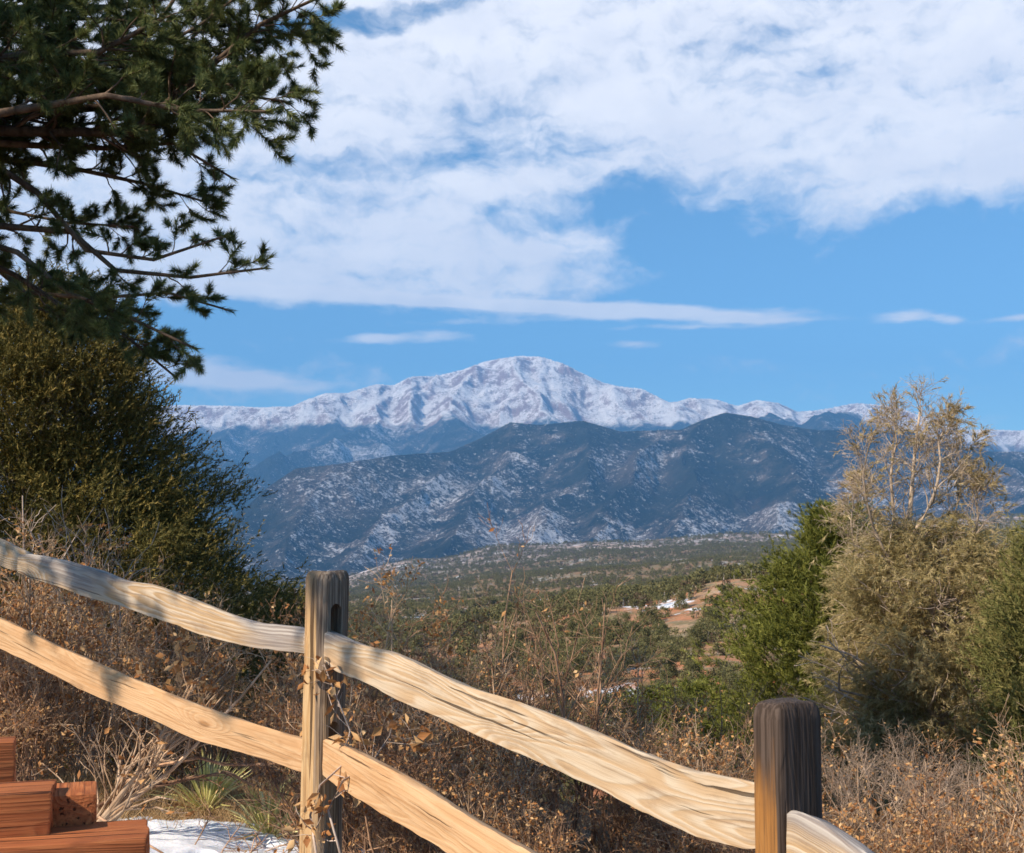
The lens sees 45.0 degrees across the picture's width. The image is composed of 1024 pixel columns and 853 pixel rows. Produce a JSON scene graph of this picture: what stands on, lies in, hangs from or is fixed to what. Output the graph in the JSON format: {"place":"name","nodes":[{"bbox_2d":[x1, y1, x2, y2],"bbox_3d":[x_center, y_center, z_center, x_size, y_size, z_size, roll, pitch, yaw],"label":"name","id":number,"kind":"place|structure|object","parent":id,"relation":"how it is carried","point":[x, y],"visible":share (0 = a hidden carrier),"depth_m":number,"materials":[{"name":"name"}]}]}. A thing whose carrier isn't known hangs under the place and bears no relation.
{"place":"outdoors","nodes":[
{"label":"outdoors","id":0,"kind":"place"},
{"bbox_2d":[0,356,1023,539],"bbox_3d":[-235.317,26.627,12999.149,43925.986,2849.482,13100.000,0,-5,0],"label":"snowy mountains","id":1,"kind":"structure","parent":0,"point":[449,412],"depth_m":15423.69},
{"bbox_2d":[0,0,1023,430],"label":"sky","id":2,"kind":"structure","parent":0,"point":[798,205],"materials":[{"name":"blue"}]},
{"bbox_2d":[2,413,1023,588],"bbox_3d":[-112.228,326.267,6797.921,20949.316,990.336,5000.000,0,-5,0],"label":"forested mountains","id":3,"kind":"structure","parent":0,"point":[584,481],"depth_m":6586.35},
{"bbox_2d":[100,515,1023,852],"bbox_3d":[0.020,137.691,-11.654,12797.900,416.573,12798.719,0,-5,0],"label":"ground","id":4,"kind":"structure","parent":0,"point":[682,619],"depth_m":230.35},
{"bbox_2d":[0,604,92,780],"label":"oak shrub","id":5,"kind":"object","parent":4,"relation":"on","point":[27,737],"visible":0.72,"depth_m":5.79,"materials":[{"name":"brown plant"}]},
{"bbox_2d":[0,517,121,771],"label":"oak shrub","id":6,"kind":"object","parent":4,"relation":"on","point":[5,586],"visible":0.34,"depth_m":6.15,"materials":[{"name":"brown plant"}]},
{"bbox_2d":[0,819,149,852],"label":"step timber","id":7,"kind":"object","parent":4,"relation":"on","point":[126,836],"visible":0.97,"depth_m":3.41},
{"bbox_2d":[0,779,56,837],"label":"step timber","id":8,"kind":"object","parent":7,"relation":"on","point":[26,808],"visible":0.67,"depth_m":3.46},
{"bbox_2d":[0,736,15,781],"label":"step timber","id":9,"kind":"object","parent":8,"relation":"on","point":[7,759],"visible":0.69,"depth_m":3.82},
{"bbox_2d":[52,781,96,826],"bbox_3d":[-1.307,1.149,3.664,0.143,0.151,0.202,2,-5,-19],"label":"step timber","id":10,"kind":"object","parent":7,"relation":"on","point":[74,803],"visible":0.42,"depth_m":3.58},
{"bbox_2d":[0,486,161,780],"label":"oak shrub","id":11,"kind":"object","parent":4,"relation":"on","point":[27,622],"visible":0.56,"depth_m":6.21,"materials":[{"name":"brown plant"}]},
{"bbox_2d":[0,485,171,780],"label":"dead branches","id":12,"kind":"object","parent":4,"relation":"on","point":[104,709],"visible":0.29,"depth_m":6.96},
{"bbox_2d":[0,548,175,779],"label":"oak shrub","id":13,"kind":"object","parent":4,"relation":"on","point":[160,567],"visible":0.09,"depth_m":7.54,"materials":[{"name":"brown plant"}]},
{"bbox_2d":[0,521,200,780],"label":"oak shrub","id":14,"kind":"object","parent":4,"relation":"on","point":[59,749],"visible":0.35,"depth_m":6.35,"materials":[{"name":"brown plant"}]},
{"bbox_2d":[33,560,248,778],"bbox_3d":[-2.569,1.702,7.938,1.584,1.699,1.571,0,-5,3],"label":"oak shrub","id":15,"kind":"object","parent":4,"relation":"on","point":[117,742],"visible":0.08,"depth_m":8.10,"materials":[{"name":"brown plant"}]},
{"bbox_2d":[26,568,266,787],"bbox_3d":[-1.991,1.473,7.121,1.177,1.291,1.270,0,-5,3],"label":"oak shrub","id":16,"kind":"object","parent":4,"relation":"on","point":[196,654],"visible":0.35,"depth_m":7.07,"materials":[{"name":"brown plant"}]},
{"bbox_2d":[32,595,271,821],"bbox_3d":[-1.473,1.247,5.157,0.965,1.099,0.691,-3,-6,34],"label":"leaning bush","id":17,"kind":"object","parent":4,"relation":"on","point":[131,792],"visible":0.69,"depth_m":5.05,"materials":[{"name":"plant"}]},
{"bbox_2d":[97,747,247,807],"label":"long branch","id":18,"kind":"object","parent":17,"relation":"attached to","point":[188,777],"visible":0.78,"depth_m":5.36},
{"bbox_2d":[124,756,277,785],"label":"long branch","id":19,"kind":"object","parent":17,"relation":"attached to","point":[200,758],"visible":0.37,"depth_m":5.19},
{"bbox_2d":[0,0,346,383],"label":"pine tree","id":20,"kind":"object","parent":4,"relation":"on","point":[149,88],"visible":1,"depth_m":6.51,"materials":[{"name":"green plant"}]},
{"bbox_2d":[0,256,354,785],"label":"juniper tree","id":21,"kind":"object","parent":4,"relation":"on","point":[47,381],"visible":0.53,"depth_m":9.55,"materials":[{"name":"green plant"}]},
{"bbox_2d":[114,637,255,784],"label":"oak shrub","id":22,"kind":"object","parent":4,"relation":"on","point":[186,764],"visible":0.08,"depth_m":8.02,"materials":[{"name":"brown plant"}]},
{"bbox_2d":[16,757,374,847],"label":"dry grass","id":23,"kind":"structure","parent":4,"relation":"on","point":[155,812],"depth_m":5.85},
{"bbox_2d":[150,750,251,821],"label":"yucca","id":24,"kind":"object","parent":4,"relation":"on","point":[212,790],"visible":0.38,"depth_m":5.84,"materials":[{"name":"green plant"}]},
{"bbox_2d":[188,780,222,844],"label":"dead weed","id":25,"kind":"object","parent":4,"relation":"on","point":[209,816],"visible":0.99,"depth_m":5.02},
{"bbox_2d":[126,587,303,787],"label":"oak shrub","id":26,"kind":"object","parent":4,"relation":"on","point":[224,754],"visible":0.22,"depth_m":7.44,"materials":[{"name":"brown plant"}]},
{"bbox_2d":[211,803,267,852],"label":"dead weed","id":27,"kind":"object","parent":4,"relation":"on","point":[235,832],"visible":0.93,"depth_m":4.88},
{"bbox_2d":[117,816,364,852],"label":"snow patch","id":28,"kind":"object","parent":4,"relation":"on","point":[179,838],"visible":0.19,"depth_m":5.14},
{"bbox_2d":[227,818,270,852],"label":"dead weed","id":29,"kind":"object","parent":28,"relation":"on","point":[257,844],"visible":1,"depth_m":4.77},
{"bbox_2d":[209,778,299,841],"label":"yucca","id":30,"kind":"object","parent":4,"relation":"on","point":[272,818],"visible":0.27,"depth_m":5.43,"materials":[{"name":"green plant"}]},
{"bbox_2d":[226,770,297,803],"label":"long branch","id":31,"kind":"object","parent":30,"relation":"on","point":[243,780],"visible":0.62,"depth_m":5.38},
{"bbox_2d":[223,572,304,793],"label":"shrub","id":32,"kind":"object","parent":4,"relation":"on","point":[268,588],"visible":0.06,"depth_m":12.20,"materials":[{"name":"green plant"}]},
{"bbox_2d":[185,649,366,791],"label":"oak shrub","id":33,"kind":"object","parent":4,"relation":"on","point":[257,715],"visible":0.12,"depth_m":8.17,"materials":[{"name":"brown plant"}]},
{"bbox_2d":[299,570,348,852],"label":"fence post","id":34,"kind":"object","parent":4,"relation":"on","point":[326,600],"visible":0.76,"depth_m":3.98,"materials":[{"name":"brown wood"}]},
{"bbox_2d":[0,617,301,771],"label":"fence rail","id":35,"kind":"object","parent":34,"relation":"attached to","point":[198,722],"visible":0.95,"depth_m":4.54,"materials":[{"name":"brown wood"}]},
{"bbox_2d":[17,554,304,652],"bbox_3d":[-1.330,0.642,4.616,1.652,0.319,0.093,-4,-6,35],"label":"fence rail","id":36,"kind":"object","parent":34,"relation":"attached to","point":[194,615],"visible":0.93,"depth_m":4.55,"materials":[{"name":"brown wood"}]},
{"bbox_2d":[0,538,32,570],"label":"fence rail","id":37,"kind":"object","parent":36,"relation":"attached to","point":[10,552],"visible":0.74,"depth_m":5.11,"materials":[{"name":"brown wood"}]},
{"bbox_2d":[281,654,444,852],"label":"dead vine","id":38,"kind":"object","parent":34,"relation":"attached to","point":[377,731],"visible":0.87,"depth_m":3.85,"materials":[{"name":"brown plant"}]},
{"bbox_2d":[300,739,537,852],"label":"fence rail","id":39,"kind":"object","parent":34,"relation":"attached to","point":[443,823],"visible":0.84,"depth_m":3.49,"materials":[{"name":"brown wood"}]},
{"bbox_2d":[303,631,754,848],"bbox_3d":[-0.061,0.788,3.373,0.097,0.366,1.894,4,-7,-40],"label":"fence rail","id":40,"kind":"object","parent":34,"relation":"attached to","point":[710,806],"visible":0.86,"depth_m":3.06,"materials":[{"name":"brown wood"}]},
{"bbox_2d":[215,652,432,852],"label":"oak shrub","id":41,"kind":"object","parent":4,"relation":"on","point":[289,809],"visible":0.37,"depth_m":4.73,"materials":[{"name":"brown plant"}]},
{"bbox_2d":[213,543,505,852],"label":"oak shrub","id":42,"kind":"object","parent":4,"relation":"on","point":[294,675],"visible":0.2,"depth_m":4.99,"materials":[{"name":"brown plant"}]},
{"bbox_2d":[250,575,524,830],"bbox_3d":[-0.648,1.380,6.130,1.394,1.258,1.124,2,-5,-21],"label":"oak shrub","id":43,"kind":"object","parent":4,"relation":"on","point":[437,612],"visible":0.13,"depth_m":6.04,"materials":[{"name":"brown plant"}]},
{"bbox_2d":[298,655,512,852],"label":"oak shrub","id":44,"kind":"object","parent":4,"relation":"on","point":[389,760],"visible":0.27,"depth_m":4.40,"materials":[{"name":"brown plant"}]},
{"bbox_2d":[278,579,545,772],"bbox_3d":[-0.691,1.756,8.065,1.656,1.494,1.334,-2,-5,17],"label":"oak shrub","id":45,"kind":"object","parent":4,"relation":"on","point":[456,630],"visible":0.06,"depth_m":8.18,"materials":[{"name":"brown plant"}]},
{"bbox_2d":[349,598,536,851],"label":"bare shrub","id":46,"kind":"object","parent":4,"relation":"on","point":[448,663],"visible":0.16,"depth_m":5.46,"materials":[{"name":"plant"}]},
{"bbox_2d":[347,580,541,805],"bbox_3d":[-0.523,1.410,6.304,1.172,1.283,1.108,3,-6,-29],"label":"oak shrub","id":47,"kind":"object","parent":4,"relation":"on","point":[456,647],"visible":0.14,"depth_m":6.33,"materials":[{"name":"brown plant"}]},
{"bbox_2d":[344,674,545,852],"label":"oak shrub","id":48,"kind":"object","parent":4,"relation":"on","point":[400,826],"visible":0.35,"depth_m":4.31,"materials":[{"name":"brown plant"}]},
{"bbox_2d":[373,619,563,835],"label":"oak shrub","id":49,"kind":"object","parent":4,"relation":"on","point":[484,744],"visible":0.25,"depth_m":5.83,"materials":[{"name":"brown plant"}]},
{"bbox_2d":[414,587,607,813],"bbox_3d":[0.085,1.497,6.717,0.954,1.282,1.092,-2,-5,18],"label":"bare shrub","id":50,"kind":"object","parent":4,"relation":"on","point":[545,650],"visible":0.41,"depth_m":6.72,"materials":[{"name":"plant"}]},
{"bbox_2d":[430,604,592,799],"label":"oak shrub","id":51,"kind":"object","parent":4,"relation":"on","point":[512,677],"visible":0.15,"depth_m":8.43,"materials":[{"name":"brown plant"}]},
{"bbox_2d":[418,741,624,852],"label":"oak shrub","id":52,"kind":"object","parent":4,"relation":"on","point":[532,818],"visible":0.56,"depth_m":4.02,"materials":[{"name":"brown plant"}]},
{"bbox_2d":[33,776,1023,852],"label":"leaf litter","id":53,"kind":"object","parent":4,"relation":"on","point":[832,820],"visible":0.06,"depth_m":6.81,"materials":[{"name":"brown plant"}]},
{"bbox_2d":[467,758,591,852],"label":"oak shrub","id":54,"kind":"object","parent":4,"relation":"on","point":[551,839],"visible":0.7,"depth_m":3.92,"materials":[{"name":"brown plant"}]},
{"bbox_2d":[456,645,612,841],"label":"oak shrub","id":55,"kind":"object","parent":4,"relation":"on","point":[550,773],"visible":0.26,"depth_m":6.10,"materials":[{"name":"brown plant"}]},
{"bbox_2d":[522,661,552,688],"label":"juniper tree","id":56,"kind":"object","parent":4,"relation":"on","point":[534,670],"visible":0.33,"depth_m":144.44,"materials":[{"name":"green plant"}]},
{"bbox_2d":[62,513,1023,793],"bbox_3d":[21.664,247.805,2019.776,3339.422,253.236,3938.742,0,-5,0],"label":"woodland","id":57,"kind":"object","parent":4,"relation":"on","point":[638,593],"visible":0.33,"depth_m":975.14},
{"bbox_2d":[536,639,570,659],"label":"juniper tree","id":58,"kind":"object","parent":4,"relation":"on","point":[561,643],"visible":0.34,"depth_m":178.32,"materials":[{"name":"green plant"}]},
{"bbox_2d":[434,504,683,845],"bbox_3d":[0.249,1.229,6.073,1.268,1.717,1.090,-3,-6,34],"label":"bare shrub","id":59,"kind":"object","parent":4,"relation":"on","point":[556,661],"visible":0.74,"depth_m":6.06,"materials":[{"name":"plant"}]},
{"bbox_2d":[546,660,577,681],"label":"juniper tree","id":60,"kind":"object","parent":4,"relation":"on","point":[563,672],"visible":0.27,"depth_m":144.41,"materials":[{"name":"green plant"}]},
{"bbox_2d":[543,772,586,802],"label":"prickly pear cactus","id":61,"kind":"object","parent":4,"relation":"on","point":[567,784],"visible":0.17,"depth_m":68.38,"materials":[{"name":"green plant"}]},
{"bbox_2d":[568,645,605,672],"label":"juniper tree","id":62,"kind":"object","parent":4,"relation":"on","point":[590,658],"visible":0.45,"depth_m":151.53,"materials":[{"name":"green plant"}]},
{"bbox_2d":[587,621,610,641],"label":"juniper tree","id":63,"kind":"object","parent":4,"relation":"on","point":[599,634],"visible":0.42,"depth_m":192.11,"materials":[{"name":"green plant"}]},
{"bbox_2d":[591,596,609,613],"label":"juniper tree","id":64,"kind":"object","parent":4,"relation":"on","point":[597,600],"visible":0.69,"depth_m":223.82,"materials":[{"name":"green plant"}]},
{"bbox_2d":[530,780,682,852],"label":"oak shrub","id":65,"kind":"object","parent":4,"relation":"on","point":[603,814],"visible":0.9,"depth_m":3.95,"materials":[{"name":"brown plant"}]},
{"bbox_2d":[542,680,691,852],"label":"oak shrub","id":66,"kind":"object","parent":4,"relation":"on","point":[618,818],"visible":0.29,"depth_m":5.71,"materials":[{"name":"brown plant"}]},
{"bbox_2d":[602,662,633,682],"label":"juniper tree","id":67,"kind":"object","parent":4,"relation":"on","point":[610,671],"visible":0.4,"depth_m":139.53,"materials":[{"name":"green plant"}]},
{"bbox_2d":[614,611,630,628],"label":"juniper tree","id":68,"kind":"object","parent":4,"relation":"on","point":[626,615],"visible":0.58,"depth_m":203.85,"materials":[{"name":"green plant"}]},
{"bbox_2d":[622,622,641,641],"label":"juniper tree","id":69,"kind":"object","parent":4,"relation":"on","point":[635,628],"visible":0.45,"depth_m":187.81,"materials":[{"name":"green plant"}]},
{"bbox_2d":[619,641,650,667],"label":"juniper tree","id":70,"kind":"object","parent":4,"relation":"on","point":[639,644],"visible":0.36,"depth_m":153.17,"materials":[{"name":"green plant"}]},
{"bbox_2d":[607,678,682,752],"bbox_3d":[2.685,7.067,23.507,1.902,4.538,1.881,0,-5,0],"label":"pinyon pine","id":71,"kind":"object","parent":4,"relation":"on","point":[649,695],"visible":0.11,"depth_m":23.41,"materials":[{"name":"green plant"}]},
{"bbox_2d":[632,645,657,665],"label":"juniper tree","id":72,"kind":"object","parent":4,"relation":"on","point":[648,651],"visible":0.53,"depth_m":152.53,"materials":[{"name":"green plant"}]},
{"bbox_2d":[566,624,729,799],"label":"oak shrub","id":73,"kind":"object","parent":4,"relation":"on","point":[644,718],"visible":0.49,"depth_m":8.13,"materials":[{"name":"brown plant"}]},
{"bbox_2d":[638,606,662,623],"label":"juniper tree","id":74,"kind":"object","parent":4,"relation":"on","point":[653,618],"visible":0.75,"depth_m":205.73,"materials":[{"name":"green plant"}]},
{"bbox_2d":[570,691,741,852],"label":"oak shrub","id":75,"kind":"object","parent":4,"relation":"on","point":[665,828],"visible":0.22,"depth_m":5.57,"materials":[{"name":"brown plant"}]},
{"bbox_2d":[641,653,677,678],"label":"juniper tree","id":76,"kind":"object","parent":4,"relation":"on","point":[655,664],"visible":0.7,"depth_m":140.87,"materials":[{"name":"green plant"}]},
{"bbox_2d":[651,622,670,640],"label":"juniper tree","id":77,"kind":"object","parent":4,"relation":"on","point":[660,627],"visible":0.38,"depth_m":181.24,"materials":[{"name":"green plant"}]},
{"bbox_2d":[647,641,683,663],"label":"juniper tree","id":78,"kind":"object","parent":4,"relation":"on","point":[662,645],"visible":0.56,"depth_m":149.77,"materials":[{"name":"green plant"}]},
{"bbox_2d":[647,627,688,652],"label":"juniper tree","id":79,"kind":"object","parent":4,"relation":"on","point":[666,632],"visible":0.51,"depth_m":169.97,"materials":[{"name":"green plant"}]},
{"bbox_2d":[661,635,686,654],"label":"juniper tree","id":80,"kind":"object","parent":4,"relation":"on","point":[676,639],"visible":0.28,"depth_m":158.56,"materials":[{"name":"green plant"}]},
{"bbox_2d":[607,696,754,852],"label":"oak shrub","id":81,"kind":"object","parent":4,"relation":"on","point":[719,772],"visible":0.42,"depth_m":5.11,"materials":[{"name":"brown plant"}]},
{"bbox_2d":[672,591,689,609],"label":"juniper tree","id":82,"kind":"object","parent":4,"relation":"on","point":[681,604],"visible":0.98,"depth_m":221.00,"materials":[{"name":"green plant"}]},
{"bbox_2d":[679,637,705,658],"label":"juniper tree","id":83,"kind":"object","parent":4,"relation":"on","point":[700,645],"visible":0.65,"depth_m":151.92,"materials":[{"name":"green plant"}]},
{"bbox_2d":[678,658,707,680],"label":"juniper tree","id":84,"kind":"object","parent":4,"relation":"on","point":[690,666],"visible":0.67,"depth_m":136.52,"materials":[{"name":"green plant"}]},
{"bbox_2d":[645,672,742,769],"bbox_3d":[3.231,6.392,21.489,1.900,4.288,1.841,5,-7,-45],"label":"pinyon pine","id":85,"kind":"object","parent":4,"relation":"on","point":[691,687],"visible":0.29,"depth_m":21.55,"materials":[{"name":"green plant"}]},
{"bbox_2d":[694,621,721,641],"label":"juniper tree","id":86,"kind":"object","parent":4,"relation":"on","point":[703,628],"visible":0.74,"depth_m":172.48,"materials":[{"name":"green plant"}]},
{"bbox_2d":[691,657,726,681],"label":"juniper tree","id":87,"kind":"object","parent":4,"relation":"on","point":[714,671],"visible":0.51,"depth_m":135.14,"materials":[{"name":"green plant"}]},
{"bbox_2d":[704,607,729,630],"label":"juniper tree","id":88,"kind":"object","parent":4,"relation":"on","point":[713,616],"visible":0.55,"depth_m":183.23,"materials":[{"name":"green plant"}]},
{"bbox_2d":[644,653,803,780],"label":"oak shrub","id":89,"kind":"object","parent":4,"relation":"on","point":[715,730],"visible":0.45,"depth_m":8.56,"materials":[{"name":"brown plant"}]},
{"bbox_2d":[717,661,743,683],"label":"juniper tree","id":90,"kind":"object","parent":4,"relation":"on","point":[721,673],"visible":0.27,"depth_m":130.74,"materials":[{"name":"green plant"}]},
{"bbox_2d":[717,588,744,609],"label":"juniper tree","id":91,"kind":"object","parent":4,"relation":"on","point":[731,600],"visible":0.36,"depth_m":204.87,"materials":[{"name":"green plant"}]},
{"bbox_2d":[638,702,824,852],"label":"oak shrub","id":92,"kind":"object","parent":4,"relation":"on","point":[682,760],"visible":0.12,"depth_m":5.58,"materials":[{"name":"brown plant"}]},
{"bbox_2d":[685,703,875,852],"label":"oak shrub","id":93,"kind":"object","parent":4,"relation":"on","point":[744,850],"visible":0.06,"depth_m":4.76,"materials":[{"name":"brown plant"}]},
{"bbox_2d":[753,697,822,852],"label":"fence post","id":94,"kind":"object","parent":4,"relation":"on","point":[787,758],"visible":0.84,"depth_m":2.57,"materials":[{"name":"brown wood"}]},
{"bbox_2d":[786,810,873,852],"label":"fence rail","id":95,"kind":"object","parent":94,"relation":"attached to","point":[806,833],"visible":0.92,"depth_m":2.47,"materials":[{"name":"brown wood"}]},
{"bbox_2d":[668,498,974,812],"bbox_3d":[3.880,3.334,14.562,4.073,5.045,3.697,0,-5,0],"label":"pinyon pine","id":96,"kind":"object","parent":4,"relation":"on","point":[776,626],"visible":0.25,"depth_m":14.52,"materials":[{"name":"green plant"}]},
{"bbox_2d":[821,720,939,832],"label":"grey bush","id":97,"kind":"object","parent":4,"relation":"on","point":[847,792],"visible":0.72,"depth_m":6.83,"materials":[{"name":"plant"}]},
{"bbox_2d":[752,372,1022,817],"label":"tan juniper","id":98,"kind":"object","parent":4,"relation":"on","point":[906,629],"visible":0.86,"depth_m":11.01,"materials":[{"name":"grey plant"}]},
{"bbox_2d":[836,717,1000,821],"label":"grey bush","id":99,"kind":"object","parent":4,"relation":"on","point":[899,775],"visible":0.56,"depth_m":7.23,"materials":[{"name":"plant"}]},
{"bbox_2d":[822,714,1023,852],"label":"oak shrub","id":100,"kind":"object","parent":4,"relation":"on","point":[854,806],"visible":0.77,"depth_m":4.30,"materials":[{"name":"brown plant"}]},
{"bbox_2d":[840,726,1023,852],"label":"oak shrub","id":101,"kind":"object","parent":4,"relation":"on","point":[938,842],"visible":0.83,"depth_m":4.27,"materials":[{"name":"brown plant"}]},
{"bbox_2d":[855,693,1023,852],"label":"oak shrub","id":102,"kind":"object","parent":4,"relation":"on","point":[1013,821],"visible":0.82,"depth_m":4.47,"materials":[{"name":"brown plant"}]},
{"bbox_2d":[900,743,1013,846],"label":"grey bush","id":103,"kind":"object","parent":4,"relation":"on","point":[964,794],"visible":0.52,"depth_m":6.62,"materials":[{"name":"plant"}]},
{"bbox_2d":[948,511,1023,818],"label":"juniper tree","id":104,"kind":"object","parent":4,"relation":"on","point":[1004,645],"visible":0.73,"depth_m":9.50,"materials":[{"name":"green plant"}]},
{"bbox_2d":[965,771,1023,849],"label":"grey bush","id":105,"kind":"object","parent":4,"relation":"on","point":[1021,822],"visible":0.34,"depth_m":6.33,"materials":[{"name":"plant"}]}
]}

